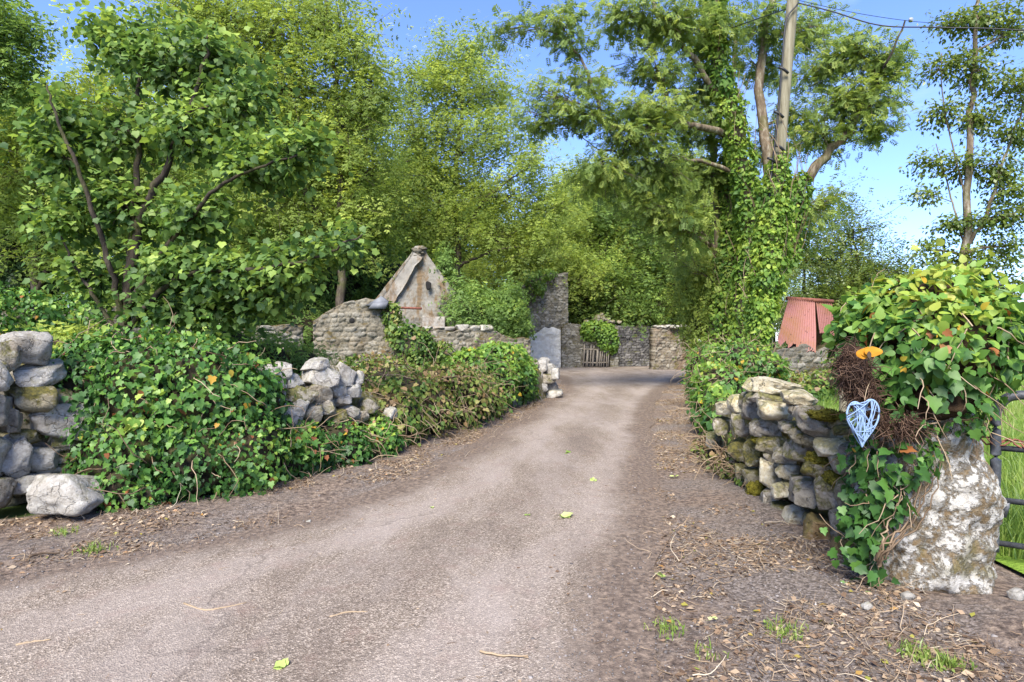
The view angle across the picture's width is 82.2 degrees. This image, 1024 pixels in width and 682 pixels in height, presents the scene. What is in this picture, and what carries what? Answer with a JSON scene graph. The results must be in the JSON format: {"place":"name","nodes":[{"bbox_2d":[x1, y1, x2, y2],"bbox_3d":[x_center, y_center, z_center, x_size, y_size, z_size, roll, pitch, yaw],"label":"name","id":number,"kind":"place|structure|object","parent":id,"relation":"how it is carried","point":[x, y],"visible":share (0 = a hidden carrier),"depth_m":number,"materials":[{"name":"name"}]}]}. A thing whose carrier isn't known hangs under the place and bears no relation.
{"place":"outdoors","nodes":[
{"label":"outdoors","id":0,"kind":"place"},
{"bbox_2d":[0,367,687,681],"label":"road","id":1,"kind":"structure","parent":0,"point":[174,638],"depth_m":3.57,"materials":[{"name":"grey asphalt"}]},
{"bbox_2d":[16,639,50,645],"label":"fallen twig","id":2,"kind":"object","parent":1,"relation":"on","point":[31,641],"visible":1,"depth_m":2.86,"materials":[{"name":"beige wood"}]},
{"bbox_2d":[183,602,245,610],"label":"fallen twig","id":3,"kind":"object","parent":1,"relation":"on","point":[184,603],"visible":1,"depth_m":3.23,"materials":[{"name":"beige wood"}]},
{"bbox_2d":[273,658,288,669],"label":"fallen leaf","id":4,"kind":"object","parent":1,"relation":"on","point":[281,664],"visible":1,"depth_m":2.65,"materials":[{"name":"yellow plant"}]},
{"bbox_2d":[329,611,367,616],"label":"fallen twig","id":5,"kind":"object","parent":1,"relation":"on","point":[346,612],"visible":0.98,"depth_m":3.17,"materials":[{"name":"beige wood"}]},
{"bbox_2d":[480,650,527,656],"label":"fallen twig","id":6,"kind":"object","parent":1,"relation":"on","point":[495,654],"visible":1,"depth_m":2.74,"materials":[{"name":"beige wood"}]},
{"bbox_2d":[559,512,572,517],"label":"fallen leaf","id":7,"kind":"object","parent":1,"relation":"on","point":[565,514],"visible":1,"depth_m":4.95,"materials":[{"name":"yellow plant"}]},
{"bbox_2d":[582,343,609,367],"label":"hurdle gate","id":8,"kind":"structure","parent":1,"relation":"on","point":[593,362],"depth_m":32.57,"materials":[{"name":"grey wood"}]},
{"bbox_2d":[0,341,1023,681],"bbox_3d":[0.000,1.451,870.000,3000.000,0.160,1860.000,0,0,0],"label":"ground","id":9,"kind":"structure","parent":0,"point":[998,613],"depth_m":3.73,"materials":[{"name":"gravel"}]},
{"bbox_2d":[0,0,68,173],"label":"tall tree","id":10,"kind":"object","parent":9,"relation":"on","point":[22,40],"visible":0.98,"depth_m":14.04,"materials":[{"name":"green plant"}]},
{"bbox_2d":[0,193,77,305],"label":"yew tree","id":11,"kind":"object","parent":9,"relation":"on","point":[9,274],"visible":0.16,"depth_m":18.48,"materials":[{"name":"green plant"}]},
{"bbox_2d":[29,552,59,557],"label":"fallen twig","id":12,"kind":"object","parent":9,"relation":"on","point":[35,554],"visible":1,"depth_m":4.00,"materials":[{"name":"wood"}]},
{"bbox_2d":[3,316,117,353],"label":"fern shrub","id":13,"kind":"object","parent":9,"relation":"on","point":[60,331],"visible":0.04,"depth_m":6.84,"materials":[{"name":"green plant"}]},
{"bbox_2d":[50,525,78,536],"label":"grass tuft","id":14,"kind":"object","parent":9,"relation":"on","point":[64,531],"visible":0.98,"depth_m":4.47,"materials":[{"name":"green plant"}]},
{"bbox_2d":[26,473,104,515],"bbox_3d":[-3.683,1.272,4.927,0.553,0.369,0.531,0,0,0],"label":"boulder","id":15,"kind":"object","parent":9,"relation":"on","point":[57,494],"visible":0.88,"depth_m":4.72,"materials":[{"name":"stone"}]},
{"bbox_2d":[4,104,156,307],"bbox_3d":[-21.959,-5.603,30.460,10.867,14.526,12.488,0,0,35],"label":"woodland tree","id":16,"kind":"object","parent":9,"relation":"on","point":[105,304],"visible":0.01,"depth_m":28.91,"materials":[{"name":"green plant"}]},
{"bbox_2d":[72,540,118,556],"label":"grass tuft","id":17,"kind":"object","parent":9,"relation":"on","point":[92,547],"visible":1,"depth_m":4.12,"materials":[{"name":"green plant"}]},
{"bbox_2d":[0,0,247,308],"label":"broad tree","id":18,"kind":"object","parent":9,"relation":"on","point":[12,182],"visible":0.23,"depth_m":16.24,"materials":[{"name":"green plant"}]},
{"bbox_2d":[68,73,204,307],"bbox_3d":[-20.924,-7.268,33.732,12.299,17.992,9.904,0,0,-25],"label":"woodland tree","id":19,"kind":"object","parent":9,"relation":"on","point":[143,163],"depth_m":32.40,"materials":[{"name":"green plant"}]},
{"bbox_2d":[1,305,303,351],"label":"old garden wall","id":20,"kind":"structure","parent":9,"relation":"on","point":[297,332],"depth_m":16.82,"materials":[{"name":"grey stone"}]},
{"bbox_2d":[0,281,106,335],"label":"climbing ivy","id":21,"kind":"object","parent":20,"relation":"attached to","point":[48,307],"visible":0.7,"depth_m":11.62,"materials":[{"name":"green plant"}]},
{"bbox_2d":[0,0,382,341],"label":"sycamore tree","id":22,"kind":"object","parent":9,"relation":"on","point":[177,276],"visible":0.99,"depth_m":7.41,"materials":[{"name":"green plant"}]},
{"bbox_2d":[120,117,319,298],"bbox_3d":[-12.710,-5.248,26.585,11.863,13.799,10.324,0,0,-14],"label":"woodland tree","id":23,"kind":"object","parent":9,"relation":"on","point":[240,227],"visible":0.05,"depth_m":25.07,"materials":[{"name":"green plant"}]},
{"bbox_2d":[186,310,342,375],"bbox_3d":[-3.805,0.184,8.934,2.637,1.372,1.637,0,0,-45],"label":"fern shrub","id":24,"kind":"object","parent":9,"relation":"on","point":[296,357],"visible":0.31,"depth_m":8.84,"materials":[{"name":"green plant"}]},
{"bbox_2d":[92,0,449,305],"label":"tall tree","id":25,"kind":"object","parent":9,"relation":"on","point":[320,26],"visible":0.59,"depth_m":19.48,"materials":[{"name":"green plant"}]},
{"bbox_2d":[0,331,562,508],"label":"dry stone wall","id":26,"kind":"structure","parent":9,"relation":"on","point":[31,373],"depth_m":5.20,"materials":[{"name":"stone"}]},
{"bbox_2d":[24,299,322,512],"bbox_3d":[-3.374,0.716,5.876,2.483,2.376,2.222,0,0,16],"label":"wall ivy","id":27,"kind":"object","parent":26,"relation":"attached to","point":[194,418],"depth_m":5.44,"materials":[{"name":"green plant"}]},
{"bbox_2d":[282,397,425,476],"bbox_3d":[-2.007,1.313,7.121,1.501,1.442,2.542,0,0,28],"label":"wall ivy","id":28,"kind":"object","parent":26,"relation":"attached to","point":[342,444],"depth_m":6.84,"materials":[{"name":"green plant"}]},
{"bbox_2d":[441,337,541,412],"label":"wall ivy","id":29,"kind":"object","parent":26,"relation":"attached to","point":[516,359],"depth_m":12.28,"materials":[{"name":"green plant"}]},
{"bbox_2d":[202,71,386,311],"bbox_3d":[-10.402,-6.072,28.107,8.554,15.538,10.622,0,0,20],"label":"woodland tree","id":30,"kind":"object","parent":9,"relation":"on","point":[242,244],"visible":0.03,"depth_m":25.54,"materials":[{"name":"green plant"}]},
{"bbox_2d":[193,229,410,352],"bbox_3d":[-7.958,-1.777,22.736,6.364,6.529,9.990,0,0,43],"label":"holly shrub","id":31,"kind":"object","parent":9,"relation":"on","point":[360,285],"visible":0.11,"depth_m":22.85,"materials":[{"name":"green plant"}]},
{"bbox_2d":[260,87,427,299],"bbox_3d":[-8.601,-6.209,30.285,10.839,15.717,10.765,0,0,2],"label":"woodland tree","id":32,"kind":"object","parent":9,"relation":"on","point":[381,141],"depth_m":29.81,"materials":[{"name":"green plant"}]},
{"bbox_2d":[301,349,418,391],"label":"shrub","id":33,"kind":"object","parent":9,"relation":"on","point":[378,365],"visible":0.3,"depth_m":14.92,"materials":[{"name":"green plant"}]},
{"bbox_2d":[313,246,463,366],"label":"ruined cottage","id":34,"kind":"structure","parent":9,"relation":"on","point":[415,288],"depth_m":18.93,"materials":[{"name":"stone"}]},
{"bbox_2d":[372,145,470,294],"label":"woodland tree","id":35,"kind":"object","parent":9,"relation":"on","point":[418,197],"visible":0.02,"depth_m":35.52,"materials":[{"name":"green plant"}]},
{"bbox_2d":[352,333,529,451],"bbox_3d":[-1.230,0.964,9.823,2.106,2.252,4.726,0,0,23],"label":"bramble thicket","id":36,"kind":"object","parent":9,"relation":"on","point":[435,400],"visible":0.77,"depth_m":9.08,"materials":[{"name":"green plant"}]},
{"bbox_2d":[418,171,499,283],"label":"woodland tree","id":37,"kind":"object","parent":9,"relation":"on","point":[467,232],"visible":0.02,"depth_m":43.25,"materials":[{"name":"green plant"}]},
{"bbox_2d":[320,9,604,285],"bbox_3d":[-2.471,-6.725,26.696,12.896,16.661,8.263,0,0,0],"label":"spreading tree","id":38,"kind":"object","parent":9,"relation":"on","point":[441,227],"visible":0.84,"depth_m":26.10,"materials":[{"name":"green plant"}]},
{"bbox_2d":[394,324,530,374],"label":"garden wall","id":39,"kind":"structure","parent":9,"relation":"on","point":[466,334],"depth_m":19.11,"materials":[{"name":"stone"}]},
{"bbox_2d":[379,297,455,368],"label":"climbing ivy","id":40,"kind":"object","parent":39,"relation":"attached to","point":[420,333],"visible":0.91,"depth_m":18.23,"materials":[{"name":"green plant"}]},
{"bbox_2d":[428,239,537,352],"bbox_3d":[-0.975,-1.315,20.716,3.885,4.477,3.949,0,0,0],"label":"ivy shrub","id":41,"kind":"object","parent":9,"relation":"on","point":[501,310],"visible":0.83,"depth_m":20.09,"materials":[{"name":"green plant"}]},
{"bbox_2d":[452,175,522,277],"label":"woodland tree","id":42,"kind":"object","parent":9,"relation":"on","point":[466,251],"visible":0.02,"depth_m":46.89,"materials":[{"name":"green plant"}]},
{"bbox_2d":[460,212,547,294],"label":"woodland tree","id":43,"kind":"object","parent":9,"relation":"on","point":[471,271],"visible":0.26,"depth_m":36.29,"materials":[{"name":"green plant"}]},
{"bbox_2d":[0,383,1023,681],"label":"leaf litter","id":44,"kind":"object","parent":9,"relation":"on","point":[404,463],"visible":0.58,"depth_m":3.49,"materials":[{"name":"brown plant"}]},
{"bbox_2d":[481,200,571,315],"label":"woodland tree","id":45,"kind":"object","parent":9,"relation":"on","point":[517,235],"depth_m":39.70,"materials":[{"name":"green plant"}]},
{"bbox_2d":[511,272,567,367],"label":"ruined pier","id":46,"kind":"structure","parent":9,"relation":"on","point":[551,318],"depth_m":32.85,"materials":[{"name":"grey stone"}]},
{"bbox_2d":[523,267,558,302],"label":"climbing ivy","id":47,"kind":"object","parent":46,"relation":"attached to","point":[539,290],"visible":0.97,"depth_m":32.34,"materials":[{"name":"green plant"}]},
{"bbox_2d":[476,192,656,323],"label":"woodland tree","id":48,"kind":"object","parent":9,"relation":"on","point":[586,279],"visible":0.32,"depth_m":34.63,"materials":[{"name":"green plant"}]},
{"bbox_2d":[530,141,628,290],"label":"woodland tree","id":49,"kind":"object","parent":9,"relation":"on","point":[564,173],"visible":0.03,"depth_m":41.88,"materials":[{"name":"green plant"}]},
{"bbox_2d":[529,152,652,325],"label":"woodland tree","id":50,"kind":"object","parent":9,"relation":"on","point":[590,221],"visible":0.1,"depth_m":37.20,"materials":[{"name":"green plant"}]},
{"bbox_2d":[561,312,621,367],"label":"yard wall","id":51,"kind":"structure","parent":9,"relation":"on","point":[572,345],"depth_m":32.77,"materials":[{"name":"beige stone"}]},
{"bbox_2d":[579,319,620,355],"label":"climbing ivy","id":52,"kind":"object","parent":51,"relation":"attached to","point":[603,337],"visible":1,"depth_m":32.36,"materials":[{"name":"green plant"}]},
{"bbox_2d":[568,268,681,326],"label":"laurel shrub","id":53,"kind":"object","parent":9,"relation":"on","point":[582,307],"visible":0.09,"depth_m":36.13,"materials":[{"name":"green plant"}]},
{"bbox_2d":[563,171,687,340],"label":"woodland tree","id":54,"kind":"object","parent":9,"relation":"on","point":[645,282],"visible":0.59,"depth_m":34.84,"materials":[{"name":"green plant"}]},
{"bbox_2d":[615,325,650,366],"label":"yard wall","id":55,"kind":"structure","parent":9,"relation":"on","point":[633,351],"depth_m":34.68,"materials":[{"name":"grey stone"}]},
{"bbox_2d":[588,188,702,324],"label":"woodland tree","id":56,"kind":"object","parent":9,"relation":"on","point":[621,259],"depth_m":39.34,"materials":[{"name":"green plant"}]},
{"bbox_2d":[644,615,684,640],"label":"grass tuft","id":57,"kind":"object","parent":9,"relation":"on","point":[666,626],"visible":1,"depth_m":3.02,"materials":[{"name":"green plant"}]},
{"bbox_2d":[649,325,690,369],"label":"stone block pier","id":58,"kind":"structure","parent":9,"relation":"on","point":[662,347],"depth_m":30.39,"materials":[{"name":"stone"}]},
{"bbox_2d":[594,132,755,325],"bbox_3d":[10.298,-6.072,36.191,10.622,15.538,8.554,0,0,32],"label":"woodland tree","id":59,"kind":"object","parent":9,"relation":"on","point":[687,210],"visible":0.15,"depth_m":35.45,"materials":[{"name":"green plant"}]},
{"bbox_2d":[660,239,734,360],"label":"hedge shrub","id":60,"kind":"object","parent":9,"relation":"on","point":[694,307],"visible":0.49,"depth_m":18.64,"materials":[{"name":"green plant"}]},
{"bbox_2d":[473,0,925,343],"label":"ash tree","id":61,"kind":"object","parent":9,"relation":"on","point":[654,117],"visible":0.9,"depth_m":15.86,"materials":[{"name":"green plant"}]},
{"bbox_2d":[700,147,743,349],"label":"climbing ivy","id":62,"kind":"object","parent":61,"relation":"attached to","point":[723,243],"visible":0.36,"depth_m":17.51,"materials":[{"name":"green plant"}]},
{"bbox_2d":[699,0,767,347],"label":"climbing ivy","id":63,"kind":"object","parent":61,"relation":"attached to","point":[731,155],"visible":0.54,"depth_m":16.39,"materials":[{"name":"green plant"}]},
{"bbox_2d":[782,137,819,273],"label":"climbing ivy","id":64,"kind":"object","parent":61,"relation":"attached to","point":[802,200],"visible":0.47,"depth_m":16.11,"materials":[{"name":"green plant"}]},
{"bbox_2d":[666,418,758,486],"bbox_3d":[2.492,1.354,6.839,1.080,1.087,2.662,0,0,0],"label":"brush pile","id":65,"kind":"object","parent":9,"relation":"on","point":[720,462],"visible":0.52,"depth_m":6.41,"materials":[{"name":"brown plant"}]},
{"bbox_2d":[695,636,729,660],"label":"grass tuft","id":66,"kind":"object","parent":9,"relation":"on","point":[697,652],"visible":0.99,"depth_m":2.76,"materials":[{"name":"green plant"}]},
{"bbox_2d":[630,153,802,331],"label":"woodland tree","id":67,"kind":"object","parent":9,"relation":"on","point":[712,233],"visible":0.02,"depth_m":35.74,"materials":[{"name":"green plant"}]},
{"bbox_2d":[705,210,802,302],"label":"woodland tree","id":68,"kind":"object","parent":9,"relation":"on","point":[789,284],"depth_m":38.16,"materials":[{"name":"green plant"}]},
{"bbox_2d":[760,0,797,352],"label":"utility pole","id":69,"kind":"object","parent":9,"relation":"on","point":[786,68],"visible":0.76,"depth_m":13.38,"materials":[{"name":"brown wood"}]},
{"bbox_2d":[378,9,785,124],"bbox_3d":[-0.766,-11.567,28.293,2.203,7.738,32.906,0,0,-30],"label":"overhead cable","id":70,"kind":"object","parent":69,"relation":"attached to","point":[660,52],"visible":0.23,"depth_m":15.65,"materials":[{"name":"black rubber"}]},
{"bbox_2d":[738,108,800,353],"bbox_3d":[5.960,-1.930,13.524,1.439,6.395,1.461,0,0,-34],"label":"climbing ivy","id":71,"kind":"object","parent":69,"relation":"attached to","point":[761,267],"visible":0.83,"depth_m":13.22,"materials":[{"name":"green plant"}]},
{"bbox_2d":[798,2,1023,30],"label":"overhead cable","id":72,"kind":"object","parent":69,"relation":"attached to","point":[912,26],"visible":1,"depth_m":12.50,"materials":[{"name":"black rubber"}]},
{"bbox_2d":[798,0,1023,29],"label":"overhead cable","id":73,"kind":"object","parent":69,"relation":"attached to","point":[865,14],"visible":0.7,"depth_m":14.09,"materials":[{"name":"black rubber"}]},
{"bbox_2d":[882,17,912,68],"bbox_3d":[9.584,-7.415,14.580,0.667,1.141,0.232,0,0,27],"label":"junction box","id":74,"kind":"object","parent":73,"relation":"attached to","point":[910,20],"visible":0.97,"depth_m":14.52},
{"bbox_2d":[705,376,859,554],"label":"dry stone wall","id":75,"kind":"structure","parent":9,"relation":"on","point":[787,440],"depth_m":4.85,"materials":[{"name":"stone"}]},
{"bbox_2d":[662,326,798,455],"bbox_3d":[3.817,0.820,9.884,2.537,2.251,7.512,0,0,15],"label":"wall ivy","id":76,"kind":"object","parent":75,"relation":"attached to","point":[721,373],"depth_m":10.27,"materials":[{"name":"green plant"}]},
{"bbox_2d":[763,613,808,642],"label":"grass tuft","id":77,"kind":"object","parent":9,"relation":"on","point":[782,631],"visible":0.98,"depth_m":2.93,"materials":[{"name":"green plant"}]},
{"bbox_2d":[773,244,820,347],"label":"woodland tree","id":78,"kind":"object","parent":9,"relation":"on","point":[774,340],"visible":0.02,"depth_m":43.16,"materials":[{"name":"green plant"}]},
{"bbox_2d":[773,296,838,380],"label":"tin roofed shed","id":79,"kind":"structure","parent":9,"relation":"on","point":[805,321],"depth_m":16.73,"materials":[{"name":"metal"}]},
{"bbox_2d":[781,344,838,404],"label":"shrub","id":80,"kind":"object","parent":9,"relation":"on","point":[813,385],"visible":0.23,"depth_m":13.73,"materials":[{"name":"green plant"}]},
{"bbox_2d":[782,244,892,304],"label":"woodland tree","id":81,"kind":"object","parent":9,"relation":"on","point":[828,281],"visible":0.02,"depth_m":39.91,"materials":[{"name":"green plant"}]},
{"bbox_2d":[839,391,849,419],"bbox_3d":[3.006,0.903,5.301,0.098,1.326,0.087,0,0,0],"label":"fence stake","id":82,"kind":"object","parent":9,"relation":"on","point":[841,404],"visible":0.03,"depth_m":5.27,"materials":[{"name":"brown wood"}]},
{"bbox_2d":[860,601,872,609],"bbox_3d":[1.893,1.410,3.125,0.065,0.046,0.050,0,0,0],"label":"pebble","id":83,"kind":"object","parent":9,"relation":"on","point":[867,605],"visible":0.99,"depth_m":3.11,"materials":[{"name":"stone"}]},
{"bbox_2d":[774,166,994,347],"bbox_3d":[14.739,-3.003,24.742,10.378,9.339,5.758,0,0,11],"label":"leafy shrub tree","id":84,"kind":"object","parent":9,"relation":"on","point":[822,275],"visible":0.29,"depth_m":24.69,"materials":[{"name":"green plant"}]},
{"bbox_2d":[900,590,915,599],"bbox_3d":[2.209,1.427,3.280,0.070,0.050,0.055,0,0,0],"label":"pebble","id":85,"kind":"object","parent":9,"relation":"on","point":[907,595],"visible":0.94,"depth_m":3.26,"materials":[{"name":"stone"}]},
{"bbox_2d":[884,636,941,667],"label":"grass tuft","id":86,"kind":"object","parent":9,"relation":"on","point":[909,647],"visible":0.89,"depth_m":2.73,"materials":[{"name":"green plant"}]},
{"bbox_2d":[849,410,1006,594],"bbox_3d":[2.551,0.855,3.617,0.848,1.410,0.640,0,0,0],"label":"stone gatepost","id":87,"kind":"object","parent":9,"relation":"on","point":[950,545],"visible":0.42,"depth_m":3.38,"materials":[{"name":"grey stone"}]},
{"bbox_2d":[812,238,1023,592],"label":"gatepost ivy","id":88,"kind":"object","parent":87,"relation":"attached to","point":[946,343],"visible":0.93,"depth_m":3.27,"materials":[{"name":"green plant"}]},
{"bbox_2d":[846,383,879,446],"bbox_3d":[1.880,0.394,3.127,0.236,0.352,0.104,0,0,-24],"label":"wicker heart","id":89,"kind":"object","parent":88,"relation":"hanging from","point":[861,409],"visible":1,"depth_m":3.09,"materials":[{"name":"wicker"}]},
{"bbox_2d":[856,333,882,358],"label":"yellow leaf","id":90,"kind":"object","parent":88,"relation":"on","point":[867,352],"visible":1,"depth_m":3.11,"materials":[{"name":"yellow plant"}]},
{"bbox_2d":[909,643,977,672],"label":"grass tuft","id":91,"kind":"object","parent":9,"relation":"on","point":[944,660],"visible":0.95,"depth_m":2.62,"materials":[{"name":"green plant"}]},
{"bbox_2d":[981,390,1023,552],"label":"field gate","id":92,"kind":"structure","parent":9,"relation":"on","point":[997,449],"depth_m":3.82,"materials":[{"name":"metal"}]},
{"bbox_2d":[1006,587,1023,600],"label":"pebble","id":93,"kind":"object","parent":9,"relation":"on","point":[1016,593],"visible":1,"depth_m":3.22,"materials":[{"name":"stone"}]},
{"bbox_2d":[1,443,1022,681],"bbox_3d":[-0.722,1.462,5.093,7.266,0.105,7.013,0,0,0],"label":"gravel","id":94,"kind":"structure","parent":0,"point":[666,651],"depth_m":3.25,"materials":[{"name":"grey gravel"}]},
{"bbox_2d":[2,0,1023,340],"label":"sky","id":95,"kind":"structure","parent":0,"point":[884,167],"materials":[{"name":"blue"}]},
{"bbox_2d":[817,374,1023,573],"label":"field","id":96,"kind":"structure","parent":0,"point":[1017,564],"depth_m":5.90,"materials":[{"name":"green plant"}]},
{"bbox_2d":[898,0,1023,300],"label":"slender tree","id":97,"kind":"object","parent":96,"relation":"on","point":[1000,177],"visible":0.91,"depth_m":12.93,"materials":[{"name":"green plant"}]}
]}

